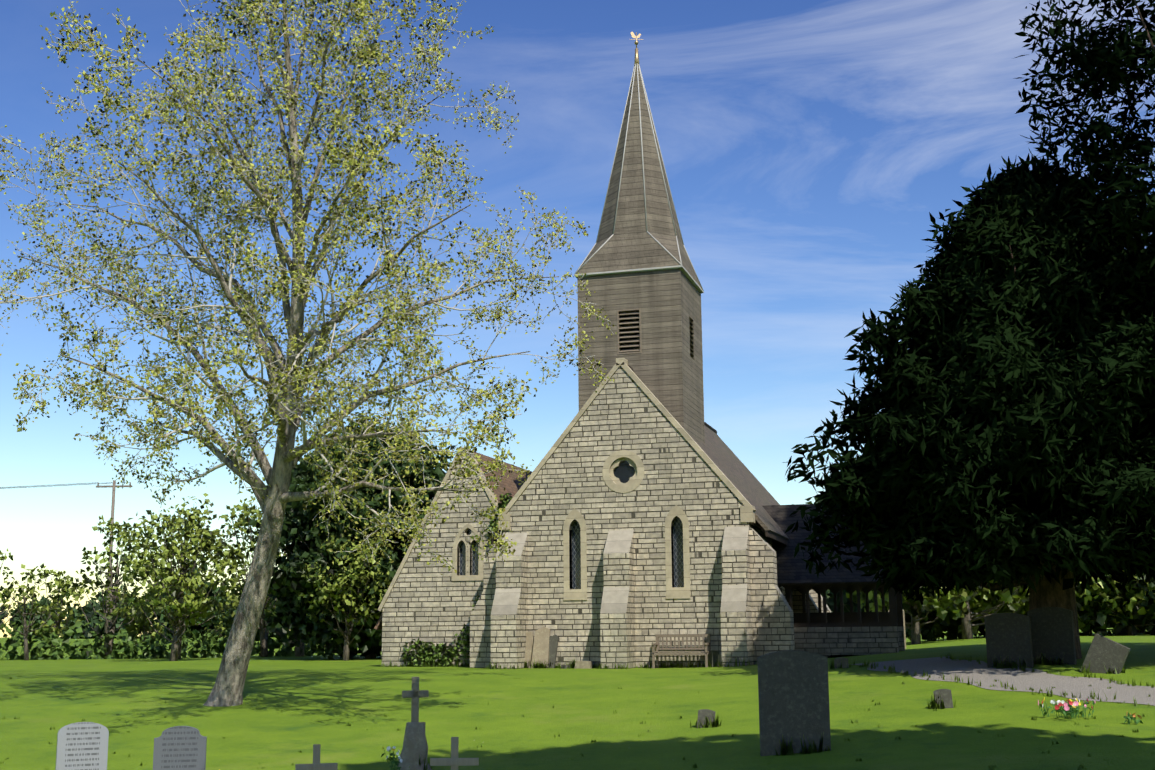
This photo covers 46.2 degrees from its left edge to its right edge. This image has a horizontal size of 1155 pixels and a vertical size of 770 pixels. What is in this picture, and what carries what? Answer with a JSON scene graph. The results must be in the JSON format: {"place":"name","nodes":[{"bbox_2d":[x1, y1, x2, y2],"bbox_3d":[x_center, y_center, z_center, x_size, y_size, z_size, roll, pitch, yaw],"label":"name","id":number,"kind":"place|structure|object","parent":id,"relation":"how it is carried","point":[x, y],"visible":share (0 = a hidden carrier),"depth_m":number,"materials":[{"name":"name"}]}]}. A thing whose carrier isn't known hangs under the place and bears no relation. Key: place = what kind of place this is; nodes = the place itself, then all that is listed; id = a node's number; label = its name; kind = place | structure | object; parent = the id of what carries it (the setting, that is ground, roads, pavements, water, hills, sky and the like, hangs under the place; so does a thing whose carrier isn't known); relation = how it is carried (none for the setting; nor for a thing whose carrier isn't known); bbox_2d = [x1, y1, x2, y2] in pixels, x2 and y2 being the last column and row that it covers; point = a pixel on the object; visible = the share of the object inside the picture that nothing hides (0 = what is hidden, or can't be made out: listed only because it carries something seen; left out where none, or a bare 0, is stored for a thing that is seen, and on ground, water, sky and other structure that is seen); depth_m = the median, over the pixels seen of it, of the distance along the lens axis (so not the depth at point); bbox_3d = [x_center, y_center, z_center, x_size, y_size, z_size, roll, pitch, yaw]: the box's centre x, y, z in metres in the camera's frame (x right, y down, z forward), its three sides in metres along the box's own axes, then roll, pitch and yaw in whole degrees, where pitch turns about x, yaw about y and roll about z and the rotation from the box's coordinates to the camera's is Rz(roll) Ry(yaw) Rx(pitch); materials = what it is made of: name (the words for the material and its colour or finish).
{"place":"outdoors","nodes":[
{"label":"outdoors","id":0,"kind":"place"},
{"bbox_2d":[382,451,497,666],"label":"stone wall","id":1,"kind":"structure","parent":0,"point":[425,602],"depth_m":40.24,"materials":[{"name":"beige stone"}]},
{"bbox_2d":[377,446,498,611],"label":"gable coping","id":2,"kind":"object","parent":1,"relation":"on","point":[412,544],"visible":0.32,"depth_m":40.56,"materials":[{"name":"beige stone"}]},
{"bbox_2d":[374,452,531,629],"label":"roof","id":3,"kind":"structure","parent":1,"relation":"on","point":[510,483],"depth_m":42.52,"materials":[{"name":"brown tile"}]},
{"bbox_2d":[400,493,512,666],"bbox_3d":[-3.429,5.762,39.872,3.832,5.093,0.389,-4,-11,16],"label":"ivy","id":4,"kind":"object","parent":1,"relation":"attached to","point":[439,652],"visible":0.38,"depth_m":39.70,"materials":[{"name":"green plant"}]},
{"bbox_2d":[452,524,483,580],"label":"aisle window dressings","id":5,"kind":"structure","parent":1,"relation":"attached to","point":[466,577],"depth_m":40.06,"materials":[{"name":"beige stone"}]},
{"bbox_2d":[460,529,477,574],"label":"window glass","id":6,"kind":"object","parent":5,"relation":"in","point":[463,561],"depth_m":40.25,"materials":[{"name":"black glass"}]},
{"bbox_2d":[0,628,1154,769],"bbox_3d":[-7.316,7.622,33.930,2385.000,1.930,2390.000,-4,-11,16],"label":"lawn","id":7,"kind":"structure","parent":0,"point":[361,694],"depth_m":24.01,"materials":[{"name":"green plant"}]},
{"bbox_2d":[0,604,8,629],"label":"tree","id":8,"kind":"object","parent":7,"relation":"on","point":[2,616],"visible":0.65,"depth_m":428.89,"materials":[{"name":"green plant"}]},
{"bbox_2d":[0,549,33,637],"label":"hedge tree","id":9,"kind":"object","parent":7,"relation":"on","point":[2,557],"depth_m":63.99,"materials":[{"name":"green plant"}]},
{"bbox_2d":[0,564,67,659],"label":"hedge tree","id":10,"kind":"object","parent":7,"relation":"on","point":[7,594],"depth_m":57.47,"materials":[{"name":"green plant"}]},
{"bbox_2d":[8,595,66,638],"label":"tree","id":11,"kind":"object","parent":7,"relation":"on","point":[42,601],"visible":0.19,"depth_m":500.93,"materials":[{"name":"green plant"}]},
{"bbox_2d":[18,563,89,658],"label":"hedge tree","id":12,"kind":"object","parent":7,"relation":"on","point":[59,583],"depth_m":61.96,"materials":[{"name":"green plant"}]},
{"bbox_2d":[58,600,101,638],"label":"tree","id":13,"kind":"object","parent":7,"relation":"on","point":[75,635],"visible":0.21,"depth_m":462.37,"materials":[{"name":"green plant"}]},
{"bbox_2d":[55,722,108,769],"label":"white headstone","id":14,"kind":"object","parent":7,"relation":"on","point":[82,745],"visible":1,"depth_m":17.65,"materials":[{"name":"stone"}]},
{"bbox_2d":[81,584,139,638],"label":"tree","id":15,"kind":"object","parent":7,"relation":"on","point":[94,618],"depth_m":461.04,"materials":[{"name":"green plant"}]},
{"bbox_2d":[96,480,131,647],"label":"power pole","id":16,"kind":"object","parent":7,"relation":"on","point":[114,485],"visible":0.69,"depth_m":67.03,"materials":[{"name":"wood"}]},
{"bbox_2d":[0,482,128,488],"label":"power line","id":17,"kind":"object","parent":16,"relation":"attached to","point":[55,485],"visible":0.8,"depth_m":66.01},
{"bbox_2d":[59,515,171,658],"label":"hedge tree","id":18,"kind":"object","parent":7,"relation":"on","point":[121,534],"depth_m":60.89,"materials":[{"name":"green plant"}]},
{"bbox_2d":[118,595,166,646],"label":"hedge tree","id":19,"kind":"object","parent":7,"relation":"on","point":[150,614],"depth_m":63.54,"materials":[{"name":"green plant"}]},
{"bbox_2d":[153,726,206,769],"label":"grey headstone","id":20,"kind":"object","parent":7,"relation":"on","point":[179,747],"visible":1,"depth_m":16.58,"materials":[{"name":"stone"}]},
{"bbox_2d":[0,615,361,659],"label":"boundary hedge","id":21,"kind":"object","parent":7,"relation":"on","point":[98,649],"visible":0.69,"depth_m":59.52,"materials":[{"name":"green plant"}]},
{"bbox_2d":[116,504,246,660],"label":"tree","id":22,"kind":"object","parent":7,"relation":"on","point":[197,601],"depth_m":51.83,"materials":[{"name":"green plant"}]},
{"bbox_2d":[144,562,225,637],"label":"tree","id":23,"kind":"object","parent":7,"relation":"on","point":[199,629],"depth_m":388.26,"materials":[{"name":"green plant"}]},
{"bbox_2d":[116,493,254,658],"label":"hedge tree","id":24,"kind":"object","parent":7,"relation":"on","point":[207,501],"depth_m":57.02,"materials":[{"name":"green plant"}]},
{"bbox_2d":[213,582,235,637],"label":"tree","id":25,"kind":"object","parent":7,"relation":"on","point":[225,619],"visible":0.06,"depth_m":443.82,"materials":[{"name":"green plant"}]},
{"bbox_2d":[204,577,276,638],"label":"hedge tree","id":26,"kind":"object","parent":7,"relation":"on","point":[221,626],"depth_m":61.01,"materials":[{"name":"green plant"}]},
{"bbox_2d":[208,496,287,656],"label":"hedge tree","id":27,"kind":"object","parent":7,"relation":"on","point":[245,514],"depth_m":59.14,"materials":[{"name":"green plant"}]},
{"bbox_2d":[228,597,293,636],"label":"tree","id":28,"kind":"object","parent":7,"relation":"on","point":[230,617],"visible":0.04,"depth_m":412.45,"materials":[{"name":"green plant"}]},
{"bbox_2d":[237,477,303,656],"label":"hedge tree","id":29,"kind":"object","parent":7,"relation":"on","point":[253,546],"depth_m":58.38,"materials":[{"name":"green plant"}]},
{"bbox_2d":[0,0,616,706],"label":"spring tree","id":30,"kind":"object","parent":7,"relation":"on","point":[260,204],"depth_m":26.49,"materials":[{"name":"green plant"}]},
{"bbox_2d":[295,744,337,769],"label":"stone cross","id":31,"kind":"object","parent":7,"relation":"on","point":[316,765],"visible":1,"depth_m":16.27,"materials":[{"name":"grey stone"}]},
{"bbox_2d":[298,529,392,660],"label":"tree","id":32,"kind":"object","parent":7,"relation":"on","point":[327,590],"depth_m":49.35,"materials":[{"name":"green plant"}]},
{"bbox_2d":[244,413,455,659],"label":"ivy tree","id":33,"kind":"object","parent":7,"relation":"on","point":[291,583],"depth_m":50.80,"materials":[{"name":"green plant"}]},
{"bbox_2d":[381,746,401,769],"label":"flowers","id":34,"kind":"object","parent":7,"relation":"on","point":[393,761],"visible":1,"depth_m":18.54,"materials":[{"name":"white plant"}]},
{"bbox_2d":[397,677,431,769],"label":"stone cross","id":35,"kind":"object","parent":7,"relation":"on","point":[415,745],"visible":0.92,"depth_m":19.33,"materials":[{"name":"grey stone"}]},
{"bbox_2d":[430,737,478,769],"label":"cross grave marker","id":36,"kind":"object","parent":7,"relation":"on","point":[454,761],"visible":1,"depth_m":15.91,"materials":[{"name":"grey stone"}]},
{"bbox_2d":[524,631,533,667],"bbox_3d":[-1.352,7.308,37.287,0.360,1.050,0.080,-10,-24,13],"label":"leaning slab","id":37,"kind":"object","parent":7,"relation":"on","point":[529,645],"depth_m":37.27,"materials":[{"name":"stone"}]},
{"bbox_2d":[531,627,550,667],"bbox_3d":[-0.995,7.210,37.090,0.480,1.180,0.080,-4,-26,16],"label":"leaning slab","id":38,"kind":"object","parent":7,"relation":"on","point":[540,653],"depth_m":37.07,"materials":[{"name":"stone"}]},
{"bbox_2d":[549,635,558,667],"bbox_3d":[-0.709,7.301,37.026,0.300,0.950,0.080,3,-17,18],"label":"leaning slab","id":39,"kind":"object","parent":7,"relation":"on","point":[553,642],"depth_m":37.00,"materials":[{"name":"grey stone"}]},
{"bbox_2d":[0,653,1153,769],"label":"long grass tufts","id":40,"kind":"object","parent":7,"relation":"on","point":[810,750],"visible":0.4,"depth_m":25.18,"materials":[{"name":"green plant"}]},
{"bbox_2d":[574,661,592,668],"bbox_3d":[0.169,7.536,36.428,0.450,0.220,0.300,-4,-11,16],"label":"wall foot stone","id":41,"kind":"object","parent":7,"relation":"on","point":[583,664],"visible":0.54,"depth_m":36.29,"materials":[{"name":"beige stone"}]},
{"bbox_2d":[470,526,830,668],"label":"buttresses","id":42,"kind":"structure","parent":7,"relation":"on","point":[499,622],"depth_m":36.27,"materials":[{"name":"beige stone"}]},
{"bbox_2d":[651,634,710,667],"bbox_3d":[2.747,7.090,35.809,1.500,0.980,0.530,-4,-11,16],"label":"teak bench","id":43,"kind":"object","parent":7,"relation":"on","point":[707,648],"visible":0.94,"depth_m":35.97,"materials":[{"name":"brown wood"}]},
{"bbox_2d":[697,709,714,727],"bbox_3d":[2.107,5.631,22.247,0.284,0.584,0.140,4,-10,7],"label":"gravestone","id":44,"kind":"object","parent":7,"relation":"on","point":[703,714],"visible":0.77,"depth_m":22.21,"materials":[{"name":"grey stone"}]},
{"bbox_2d":[709,650,718,666],"bbox_3d":[3.588,7.192,35.525,0.220,0.450,0.200,3,-11,-18],"label":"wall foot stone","id":45,"kind":"object","parent":7,"relation":"on","point":[713,656],"visible":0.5,"depth_m":35.44,"materials":[{"name":"grey stone"}]},
{"bbox_2d":[717,655,721,666],"bbox_3d":[3.795,7.241,35.507,0.280,0.330,0.200,0,-10,-1],"label":"wall foot stone","id":46,"kind":"object","parent":7,"relation":"on","point":[720,657],"visible":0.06,"depth_m":35.42,"materials":[{"name":"grey stone"}]},
{"bbox_2d":[753,523,784,596],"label":"nave side walls","id":47,"kind":"structure","parent":7,"relation":"on","point":[762,534],"depth_m":39.05,"materials":[{"name":"grey stone"}]},
{"bbox_2d":[491,425,788,539],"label":"church roof","id":48,"kind":"structure","parent":47,"relation":"on","point":[739,475],"depth_m":42.62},
{"bbox_2d":[492,365,787,544],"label":"nave roof trim","id":49,"kind":"structure","parent":48,"relation":"attached to","point":[775,537],"depth_m":38.63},
{"bbox_2d":[580,269,703,442],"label":"bell tower","id":50,"kind":"structure","parent":47,"relation":"on","point":[654,364],"depth_m":39.48,"materials":[{"name":"grey wood"}]},
{"bbox_2d":[574,64,703,292],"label":"spire hip rolls","id":51,"kind":"object","parent":50,"relation":"on","point":[665,267],"visible":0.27,"depth_m":41.13,"materials":[{"name":"grey"}]},
{"bbox_2d":[577,67,701,288],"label":"spire","id":52,"kind":"object","parent":50,"relation":"on","point":[631,243],"visible":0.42,"depth_m":40.70,"materials":[{"name":"grey wood"}]},
{"bbox_2d":[630,32,642,67],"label":"weathervane","id":53,"kind":"object","parent":52,"relation":"on","point":[636,60],"visible":1,"depth_m":42.51,"materials":[{"name":"gold metal"}]},
{"bbox_2d":[577,268,704,443],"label":"tower corner boards","id":54,"kind":"object","parent":50,"relation":"attached to","point":[680,348],"visible":0.33,"depth_m":39.21,"materials":[{"name":"grey wood"}]},
{"bbox_2d":[580,267,701,293],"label":"spire eaves trim","id":55,"kind":"structure","parent":50,"relation":"attached to","point":[688,277],"depth_m":39.78,"materials":[{"name":"grey wood"}]},
{"bbox_2d":[617,308,693,359],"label":"louvered openings","id":56,"kind":"object","parent":50,"relation":"attached to","point":[630,351],"visible":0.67,"depth_m":39.44,"materials":[{"name":"grey wood"}]},
{"bbox_2d":[757,650,830,755],"bbox_3d":[3.002,4.537,18.765,0.957,1.688,0.160,-1,-9,4],"label":"gravestone","id":57,"kind":"object","parent":7,"relation":"on","point":[793,690],"visible":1,"depth_m":18.71,"materials":[{"name":"grey stone"}]},
{"bbox_2d":[777,584,904,649],"bbox_3d":[7.902,5.785,40.527,3.790,4.476,4.039,-4,-11,16],"label":"porch timber frame","id":58,"kind":"object","parent":7,"relation":"on","point":[895,610],"visible":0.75,"depth_m":39.03,"materials":[{"name":"brown wood"}]},
{"bbox_2d":[763,504,886,584],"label":"porch roof","id":59,"kind":"structure","parent":58,"relation":"on","point":[791,570],"depth_m":39.51,"materials":[{"name":"tile"}]},
{"bbox_2d":[834,657,848,668],"bbox_3d":[5.926,6.381,30.367,0.308,0.531,0.200,-3,-11,11],"label":"gravestone","id":60,"kind":"object","parent":7,"relation":"on","point":[838,661],"visible":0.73,"depth_m":30.30,"materials":[{"name":"grey stone"}]},
{"bbox_2d":[792,472,949,640],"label":"boundary tree","id":61,"kind":"object","parent":7,"relation":"on","point":[924,629],"depth_m":69.26,"materials":[{"name":"green plant"}]},
{"bbox_2d":[888,610,905,648],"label":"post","id":62,"kind":"object","parent":7,"relation":"on","point":[904,628],"visible":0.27,"depth_m":46.37,"materials":[{"name":"beige wood"}]},
{"bbox_2d":[846,584,997,644],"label":"tree","id":63,"kind":"object","parent":7,"relation":"on","point":[950,598],"depth_m":60.75,"materials":[{"name":"green plant"}]},
{"bbox_2d":[933,689,952,707],"bbox_3d":[5.986,5.266,22.079,0.282,0.601,0.140,-8,-12,14],"label":"gravestone","id":64,"kind":"object","parent":7,"relation":"on","point":[946,695],"visible":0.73,"depth_m":22.04,"materials":[{"name":"grey stone"}]},
{"bbox_2d":[903,580,1028,638],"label":"tree","id":65,"kind":"object","parent":7,"relation":"on","point":[1000,597],"depth_m":67.36,"materials":[{"name":"green plant"}]},
{"bbox_2d":[909,591,1022,641],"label":"bush","id":66,"kind":"object","parent":7,"relation":"on","point":[954,631],"depth_m":71.10,"materials":[{"name":"green plant"}]},
{"bbox_2d":[782,155,1154,658],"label":"yew tree","id":67,"kind":"object","parent":7,"relation":"on","point":[1009,442],"depth_m":27.67,"materials":[{"name":"green plant"}]},
{"bbox_2d":[984,613,1033,667],"bbox_3d":[8.842,5.372,27.719,0.893,1.404,0.140,-6,-12,29],"label":"gravestone","id":68,"kind":"object","parent":7,"relation":"on","point":[1009,636],"visible":0.69,"depth_m":27.68,"materials":[{"name":"grey stone"}]},
{"bbox_2d":[1027,607,1076,664],"bbox_3d":[9.818,5.335,28.017,0.902,1.464,0.140,-7,-12,33],"label":"gravestone","id":69,"kind":"object","parent":7,"relation":"on","point":[1052,632],"visible":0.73,"depth_m":27.96,"materials":[{"name":"grey stone"}]},
{"bbox_2d":[1038,697,1094,718],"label":"flowers","id":70,"kind":"object","parent":7,"relation":"on","point":[1065,708],"visible":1,"depth_m":19.88,"materials":[{"name":"multicoloured plant"}]},
{"bbox_2d":[996,569,1139,635],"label":"bush","id":71,"kind":"object","parent":7,"relation":"on","point":[1094,589],"depth_m":68.31,"materials":[{"name":"green plant"}]},
{"bbox_2d":[994,570,1154,635],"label":"boundary tree","id":72,"kind":"object","parent":7,"relation":"on","point":[1129,607],"depth_m":68.69,"materials":[{"name":"green plant"}]},
{"bbox_2d":[1080,633,1129,673],"bbox_3d":[10.078,5.347,25.936,0.662,0.962,0.120,24,8,39],"label":"gravestone","id":73,"kind":"object","parent":7,"relation":"on","point":[1103,651],"visible":0.56,"depth_m":25.89,"materials":[{"name":"grey stone"}]},
{"bbox_2d":[1074,572,1154,635],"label":"hedge","id":74,"kind":"object","parent":7,"relation":"on","point":[1098,626],"depth_m":68.91,"materials":[{"name":"green plant"}]},
{"bbox_2d":[1124,712,1142,723],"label":"flowers","id":75,"kind":"object","parent":7,"relation":"on","point":[1133,717],"visible":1,"depth_m":19.08,"materials":[{"name":"green plant"}]},
{"bbox_2d":[1136,621,1153,633],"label":"hedge","id":76,"kind":"object","parent":7,"relation":"on","point":[1144,632],"depth_m":74.18,"materials":[{"name":"green plant"}]},
{"bbox_2d":[0,0,1154,636],"label":"sky","id":77,"kind":"structure","parent":0,"point":[808,148],"materials":[{"name":"blue"}]},
{"bbox_2d":[614,461,634,482],"bbox_3d":[1.317,2.429,37.743,0.820,0.820,0.001,-4,-11,16],"label":"quatrefoil window","id":78,"kind":"structure","parent":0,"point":[624,471],"depth_m":37.75,"materials":[{"name":"black glass"}]},
{"bbox_2d":[503,366,753,667],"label":"gable wall","id":79,"kind":"structure","parent":0,"point":[622,412],"depth_m":37.34,"materials":[{"name":"beige stone"}]},
{"bbox_2d":[563,450,690,599],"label":"window surrounds","id":80,"kind":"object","parent":79,"relation":"attached to","point":[636,479],"depth_m":37.45,"materials":[{"name":"beige stone"}]},
{"bbox_2d":[498,358,755,530],"bbox_3d":[1.273,1.596,37.911,7.320,4.720,0.410,-4,-11,16],"label":"gable coping","id":81,"kind":"object","parent":79,"relation":"on","point":[747,511],"visible":0.77,"depth_m":37.94,"materials":[{"name":"beige stone"}]},
{"bbox_2d":[572,517,683,588],"bbox_3d":[1.397,4.630,37.441,3.280,1.979,0.001,-4,-11,16],"label":"window glazing","id":82,"kind":"structure","parent":79,"relation":"attached to","point":[677,551],"depth_m":37.19,"materials":[{"name":"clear glass"}]},
{"bbox_2d":[794,626,904,657],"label":"porch dwarf walls","id":83,"kind":"structure","parent":0,"point":[831,642],"depth_m":38.54,"materials":[{"name":"grey stone"}]},
{"bbox_2d":[848,656,1154,705],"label":"gravel path","id":84,"kind":"structure","parent":0,"point":[936,668],"depth_m":25.28,"materials":[{"name":"grey gravel"}]},
{"bbox_2d":[1013,0,1154,389],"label":"yew tree","id":85,"kind":"object","parent":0,"point":[1100,63],"depth_m":28.84,"materials":[{"name":"green plant"}]}
]}

